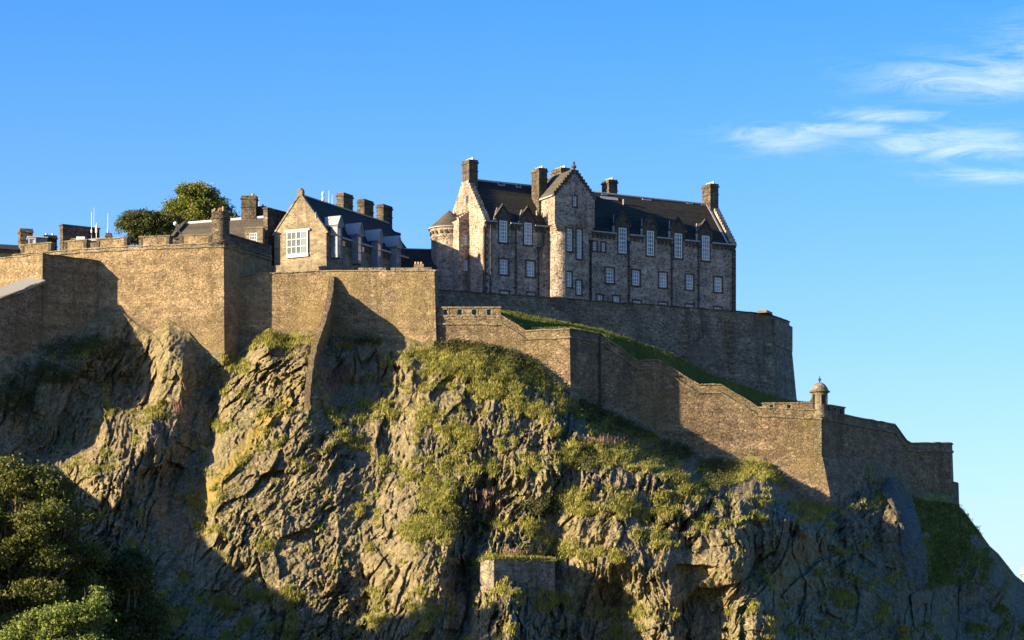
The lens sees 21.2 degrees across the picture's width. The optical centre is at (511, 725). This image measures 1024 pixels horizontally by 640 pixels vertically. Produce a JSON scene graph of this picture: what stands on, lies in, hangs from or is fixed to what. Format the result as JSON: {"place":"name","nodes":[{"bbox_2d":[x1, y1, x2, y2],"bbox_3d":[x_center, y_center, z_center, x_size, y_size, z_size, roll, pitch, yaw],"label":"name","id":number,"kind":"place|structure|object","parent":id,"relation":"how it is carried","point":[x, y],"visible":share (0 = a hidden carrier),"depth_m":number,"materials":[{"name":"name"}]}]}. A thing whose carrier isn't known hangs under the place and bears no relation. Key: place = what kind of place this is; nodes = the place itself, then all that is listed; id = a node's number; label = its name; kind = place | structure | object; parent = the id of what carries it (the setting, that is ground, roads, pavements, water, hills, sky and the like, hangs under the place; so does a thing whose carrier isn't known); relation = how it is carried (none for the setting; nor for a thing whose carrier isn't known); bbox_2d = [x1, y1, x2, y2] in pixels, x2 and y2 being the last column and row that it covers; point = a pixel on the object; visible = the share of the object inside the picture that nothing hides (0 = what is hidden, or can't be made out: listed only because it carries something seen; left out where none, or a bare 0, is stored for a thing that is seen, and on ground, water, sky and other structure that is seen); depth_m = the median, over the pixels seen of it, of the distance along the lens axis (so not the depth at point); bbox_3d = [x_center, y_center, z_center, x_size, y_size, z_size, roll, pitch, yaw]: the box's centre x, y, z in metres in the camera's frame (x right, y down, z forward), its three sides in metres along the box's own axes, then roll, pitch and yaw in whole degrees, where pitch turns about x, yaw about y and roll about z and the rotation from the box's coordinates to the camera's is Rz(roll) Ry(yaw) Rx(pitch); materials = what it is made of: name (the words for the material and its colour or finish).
{"place":"outdoors","nodes":[
{"label":"outdoors","id":0,"kind":"place"},
{"bbox_2d":[0,308,1023,639],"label":"castle rock","id":1,"kind":"object","parent":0,"point":[676,576],"visible":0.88,"depth_m":348.02,"materials":[{"name":"brown stone"}]},
{"bbox_2d":[0,277,44,357],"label":"flank wall","id":2,"kind":"structure","parent":1,"relation":"on","point":[21,316],"depth_m":368.55,"materials":[{"name":"stone"}]},
{"bbox_2d":[0,253,97,343],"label":"corner wall","id":3,"kind":"structure","parent":1,"relation":"on","point":[69,286],"depth_m":373.99,"materials":[{"name":"stone"}]},
{"bbox_2d":[0,224,99,256],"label":"dark range","id":4,"kind":"structure","parent":1,"relation":"on","point":[68,232],"depth_m":396.58,"materials":[{"name":"stone"}]},
{"bbox_2d":[26,236,47,243],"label":"roof cabin","id":5,"kind":"object","parent":4,"relation":"on","point":[35,239],"visible":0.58,"depth_m":391.56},
{"bbox_2d":[71,233,112,247],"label":"flat roof range","id":6,"kind":"structure","parent":1,"relation":"on","point":[93,241],"depth_m":392.21,"materials":[{"name":"stone"}]},
{"bbox_2d":[12,206,272,393],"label":"bastion","id":7,"kind":"object","parent":1,"relation":"on","point":[190,283],"visible":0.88,"depth_m":374.42,"materials":[{"name":"stone"}]},
{"bbox_2d":[173,221,181,234],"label":"floodlight","id":8,"kind":"object","parent":7,"relation":"attached to","point":[175,223],"visible":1,"depth_m":375.91,"materials":[{"name":"white metal"}]},
{"bbox_2d":[113,206,184,244],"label":"dark tree","id":9,"kind":"object","parent":1,"relation":"on","point":[134,224],"visible":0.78,"depth_m":396.88,"materials":[{"name":"green plant"}]},
{"bbox_2d":[155,179,240,230],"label":"tree","id":10,"kind":"object","parent":1,"relation":"on","point":[193,202],"visible":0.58,"depth_m":402.54,"materials":[{"name":"green plant"}]},
{"bbox_2d":[171,194,286,265],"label":"barrack","id":11,"kind":"structure","parent":1,"relation":"on","point":[254,214],"depth_m":393.06,"materials":[{"name":"stone"}]},
{"bbox_2d":[244,227,265,243],"bbox_3d":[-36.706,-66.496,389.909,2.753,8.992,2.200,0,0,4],"label":"dormer","id":12,"kind":"object","parent":11,"relation":"on","point":[257,234],"visible":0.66,"depth_m":388.91,"materials":[{"name":"beige stone"}]},
{"bbox_2d":[249,233,256,240],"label":"window","id":13,"kind":"structure","parent":12,"relation":"in","point":[252,236],"depth_m":389.00,"materials":[{"name":"white paint"}]},
{"bbox_2d":[240,268,438,347],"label":"rubble wall","id":14,"kind":"structure","parent":1,"relation":"on","point":[399,302],"depth_m":373.94,"materials":[{"name":"stone"}]},
{"bbox_2d":[304,276,334,411],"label":"raking buttress","id":15,"kind":"structure","parent":14,"relation":"attached to","point":[320,340],"depth_m":365.46,"materials":[{"name":"brown stone"}]},
{"bbox_2d":[412,262,431,269],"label":"parapet block","id":16,"kind":"structure","parent":14,"relation":"on","point":[420,265],"depth_m":380.15,"materials":[{"name":"stone"}]},
{"bbox_2d":[272,188,409,272],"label":"gabled hall","id":17,"kind":"structure","parent":1,"relation":"on","point":[310,233],"depth_m":390.43,"materials":[{"name":"brown stone"}]},
{"bbox_2d":[284,228,310,257],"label":"bay window","id":18,"kind":"structure","parent":17,"relation":"in","point":[297,239],"depth_m":388.43,"materials":[{"name":"white paint"}]},
{"bbox_2d":[0,331,739,535],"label":"undergrowth","id":19,"kind":"object","parent":1,"relation":"on","point":[682,451],"visible":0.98,"depth_m":367.92,"materials":[{"name":"green plant"}]},
{"bbox_2d":[401,248,436,269],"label":"link building","id":20,"kind":"structure","parent":1,"relation":"on","point":[417,255],"depth_m":406.88,"materials":[{"name":"stone"}]},
{"bbox_2d":[169,363,672,556],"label":"fireweed","id":21,"kind":"object","parent":1,"relation":"on","point":[320,377],"visible":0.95,"depth_m":361.62,"materials":[{"name":"plant"}]},
{"bbox_2d":[1,328,913,639],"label":"crag grass","id":22,"kind":"structure","parent":1,"relation":"on","point":[277,340],"depth_m":349.85,"materials":[{"name":"green plant"}]},
{"bbox_2d":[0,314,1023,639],"bbox_3d":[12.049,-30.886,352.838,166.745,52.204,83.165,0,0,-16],"label":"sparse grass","id":23,"kind":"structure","parent":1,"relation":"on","point":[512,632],"depth_m":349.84,"materials":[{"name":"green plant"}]},
{"bbox_2d":[480,558,555,594],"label":"ruined wall","id":24,"kind":"structure","parent":1,"relation":"on","point":[539,574],"depth_m":327.88,"materials":[{"name":"grey stone"}]},
{"bbox_2d":[479,554,559,561],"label":"grass","id":25,"kind":"structure","parent":24,"relation":"on","point":[522,557],"depth_m":327.85,"materials":[{"name":"green plant"}]},
{"bbox_2d":[428,157,736,309],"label":"hospital","id":26,"kind":"structure","parent":1,"relation":"on","point":[563,232],"depth_m":406.94,"materials":[{"name":"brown stone"}]},
{"bbox_2d":[462,233,469,246],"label":"window","id":27,"kind":"structure","parent":26,"relation":"in","point":[464,235],"depth_m":404.00,"materials":[{"name":"grey glass"}]},
{"bbox_2d":[462,258,469,272],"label":"window","id":28,"kind":"structure","parent":26,"relation":"in","point":[464,261],"depth_m":404.10,"materials":[{"name":"grey glass"}]},
{"bbox_2d":[498,220,508,244],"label":"window","id":29,"kind":"structure","parent":26,"relation":"in","point":[502,227],"depth_m":401.45,"materials":[{"name":"white paint"}]},
{"bbox_2d":[498,257,509,275],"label":"window","id":30,"kind":"structure","parent":26,"relation":"in","point":[502,264],"depth_m":401.64,"materials":[{"name":"white paint"}]},
{"bbox_2d":[499,289,509,293],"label":"window","id":31,"kind":"structure","parent":26,"relation":"in","point":[501,291],"depth_m":401.64,"materials":[{"name":"glass"}]},
{"bbox_2d":[522,222,533,246],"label":"window","id":32,"kind":"structure","parent":26,"relation":"in","point":[527,227],"depth_m":403.41,"materials":[{"name":"white paint"}]},
{"bbox_2d":[525,259,535,278],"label":"window","id":33,"kind":"structure","parent":26,"relation":"in","point":[530,267],"depth_m":403.81,"materials":[{"name":"white paint"}]},
{"bbox_2d":[526,291,536,295],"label":"window","id":34,"kind":"structure","parent":26,"relation":"in","point":[527,292],"depth_m":403.71,"materials":[{"name":"white paint"}]},
{"bbox_2d":[565,227,573,252],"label":"window","id":35,"kind":"structure","parent":26,"relation":"in","point":[569,233],"depth_m":404.50,"materials":[{"name":"white paint"}]},
{"bbox_2d":[565,270,573,288],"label":"window","id":36,"kind":"structure","parent":26,"relation":"in","point":[568,274],"depth_m":404.50,"materials":[{"name":"white paint"}]},
{"bbox_2d":[571,194,577,207],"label":"window","id":37,"kind":"structure","parent":26,"relation":"in","point":[574,199],"depth_m":404.69,"materials":[{"name":"grey glass"}]},
{"bbox_2d":[575,279,582,295],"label":"window","id":38,"kind":"structure","parent":26,"relation":"in","point":[578,282],"depth_m":405.29,"materials":[{"name":"glass"}]},
{"bbox_2d":[575,228,583,260],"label":"window","id":39,"kind":"structure","parent":26,"relation":"in","point":[577,232],"depth_m":405.29,"materials":[{"name":"white paint"}]},
{"bbox_2d":[592,240,598,251],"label":"window","id":40,"kind":"structure","parent":26,"relation":"in","point":[594,241],"depth_m":408.87,"materials":[{"name":"glass"}]},
{"bbox_2d":[596,293,603,300],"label":"window","id":41,"kind":"structure","parent":26,"relation":"in","point":[598,296],"depth_m":409.27,"materials":[{"name":"white paint"}]},
{"bbox_2d":[600,241,606,252],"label":"window","id":42,"kind":"structure","parent":26,"relation":"in","point":[603,244],"depth_m":409.57,"materials":[{"name":"white paint"}]},
{"bbox_2d":[604,266,615,284],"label":"window","id":43,"kind":"structure","parent":26,"relation":"in","point":[608,272],"depth_m":410.07,"materials":[{"name":"white paint"}]},
{"bbox_2d":[612,294,620,301],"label":"window","id":44,"kind":"structure","parent":26,"relation":"in","point":[615,299],"depth_m":410.62,"materials":[{"name":"grey glass"}]},
{"bbox_2d":[617,228,627,254],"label":"window","id":45,"kind":"structure","parent":26,"relation":"in","point":[622,246],"depth_m":411.07,"materials":[{"name":"white paint"}]},
{"bbox_2d":[630,268,641,286],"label":"window","id":46,"kind":"structure","parent":26,"relation":"in","point":[634,274],"depth_m":412.27,"materials":[{"name":"white paint"}]},
{"bbox_2d":[632,299,641,302],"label":"window","id":47,"kind":"structure","parent":26,"relation":"in","point":[633,300],"depth_m":412.17,"materials":[{"name":"grey glass"}]},
{"bbox_2d":[645,231,655,257],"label":"window","id":48,"kind":"structure","parent":26,"relation":"in","point":[649,240],"depth_m":413.28,"materials":[{"name":"white paint"}]},
{"bbox_2d":[657,301,667,304],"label":"window","id":49,"kind":"structure","parent":26,"relation":"in","point":[661,302],"depth_m":414.39,"materials":[{"name":"white paint"}]},
{"bbox_2d":[658,271,668,288],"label":"window","id":50,"kind":"structure","parent":26,"relation":"in","point":[661,276],"depth_m":414.49,"materials":[{"name":"glass"}]},
{"bbox_2d":[673,233,683,259],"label":"window","id":51,"kind":"structure","parent":26,"relation":"in","point":[678,244],"depth_m":415.61,"materials":[{"name":"white paint"}]},
{"bbox_2d":[684,273,694,290],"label":"window","id":52,"kind":"structure","parent":26,"relation":"in","point":[689,279],"depth_m":416.73,"materials":[{"name":"glass"}]},
{"bbox_2d":[684,303,694,306],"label":"window","id":53,"kind":"structure","parent":26,"relation":"in","point":[685,304],"depth_m":416.62,"materials":[{"name":"white paint"}]},
{"bbox_2d":[700,235,710,262],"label":"window","id":54,"kind":"structure","parent":26,"relation":"in","point":[705,250],"depth_m":417.95,"materials":[{"name":"white paint"}]},
{"bbox_2d":[713,306,722,309],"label":"window","id":55,"kind":"structure","parent":26,"relation":"in","point":[714,307],"depth_m":419.07,"materials":[{"name":"white paint"}]},
{"bbox_2d":[713,275,723,293],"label":"window","id":56,"kind":"structure","parent":26,"relation":"in","point":[716,281],"depth_m":419.07,"materials":[{"name":"white paint"}]},
{"bbox_2d":[438,289,796,400],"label":"terrace wall","id":57,"kind":"structure","parent":1,"relation":"on","point":[751,349],"depth_m":408.52,"materials":[{"name":"stone"}]},
{"bbox_2d":[436,306,953,511],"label":"curtain wall","id":58,"kind":"structure","parent":1,"relation":"on","point":[817,447],"depth_m":378.77,"materials":[{"name":"stone"}]},
{"bbox_2d":[881,477,927,588],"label":"rock netting","id":59,"kind":"object","parent":1,"relation":"on","point":[906,529],"visible":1,"depth_m":378.34,"materials":[{"name":"grey metal"}]},
{"bbox_2d":[909,495,1023,639],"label":"slope grass","id":60,"kind":"structure","parent":1,"relation":"on","point":[1001,609],"depth_m":391.23,"materials":[{"name":"green plant"}]},
{"bbox_2d":[0,0,1023,579],"label":"sky","id":61,"kind":"structure","parent":0,"point":[865,158],"materials":[{"name":"blue"}]},
{"bbox_2d":[501,309,808,407],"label":"grass bank","id":62,"kind":"structure","parent":0,"point":[646,358],"depth_m":390.95,"materials":[{"name":"green plant"}]},
{"bbox_2d":[1021,568,1023,581],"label":"pale building","id":63,"kind":"structure","parent":0,"point":[1022,572],"depth_m":620.24,"materials":[{"name":"beige"}]},
{"label":"ground","id":64,"kind":"structure","parent":0,"visible":0},
{"bbox_2d":[0,453,113,637],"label":"tall tree","id":65,"kind":"object","parent":64,"relation":"on","point":[32,541],"visible":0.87,"depth_m":292.61,"materials":[{"name":"green plant"}]},
{"bbox_2d":[0,584,120,639],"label":"light green tree","id":66,"kind":"object","parent":64,"relation":"on","point":[60,621],"visible":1,"depth_m":267.01,"materials":[{"name":"green plant"}]},
{"bbox_2d":[28,538,125,639],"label":"round tree","id":67,"kind":"object","parent":64,"relation":"on","point":[107,584],"visible":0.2,"depth_m":301.32,"materials":[{"name":"green plant"}]},
{"bbox_2d":[93,544,177,639],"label":"shady tree","id":68,"kind":"object","parent":64,"relation":"on","point":[131,570],"visible":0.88,"depth_m":304.75,"materials":[{"name":"green plant"}]}
]}

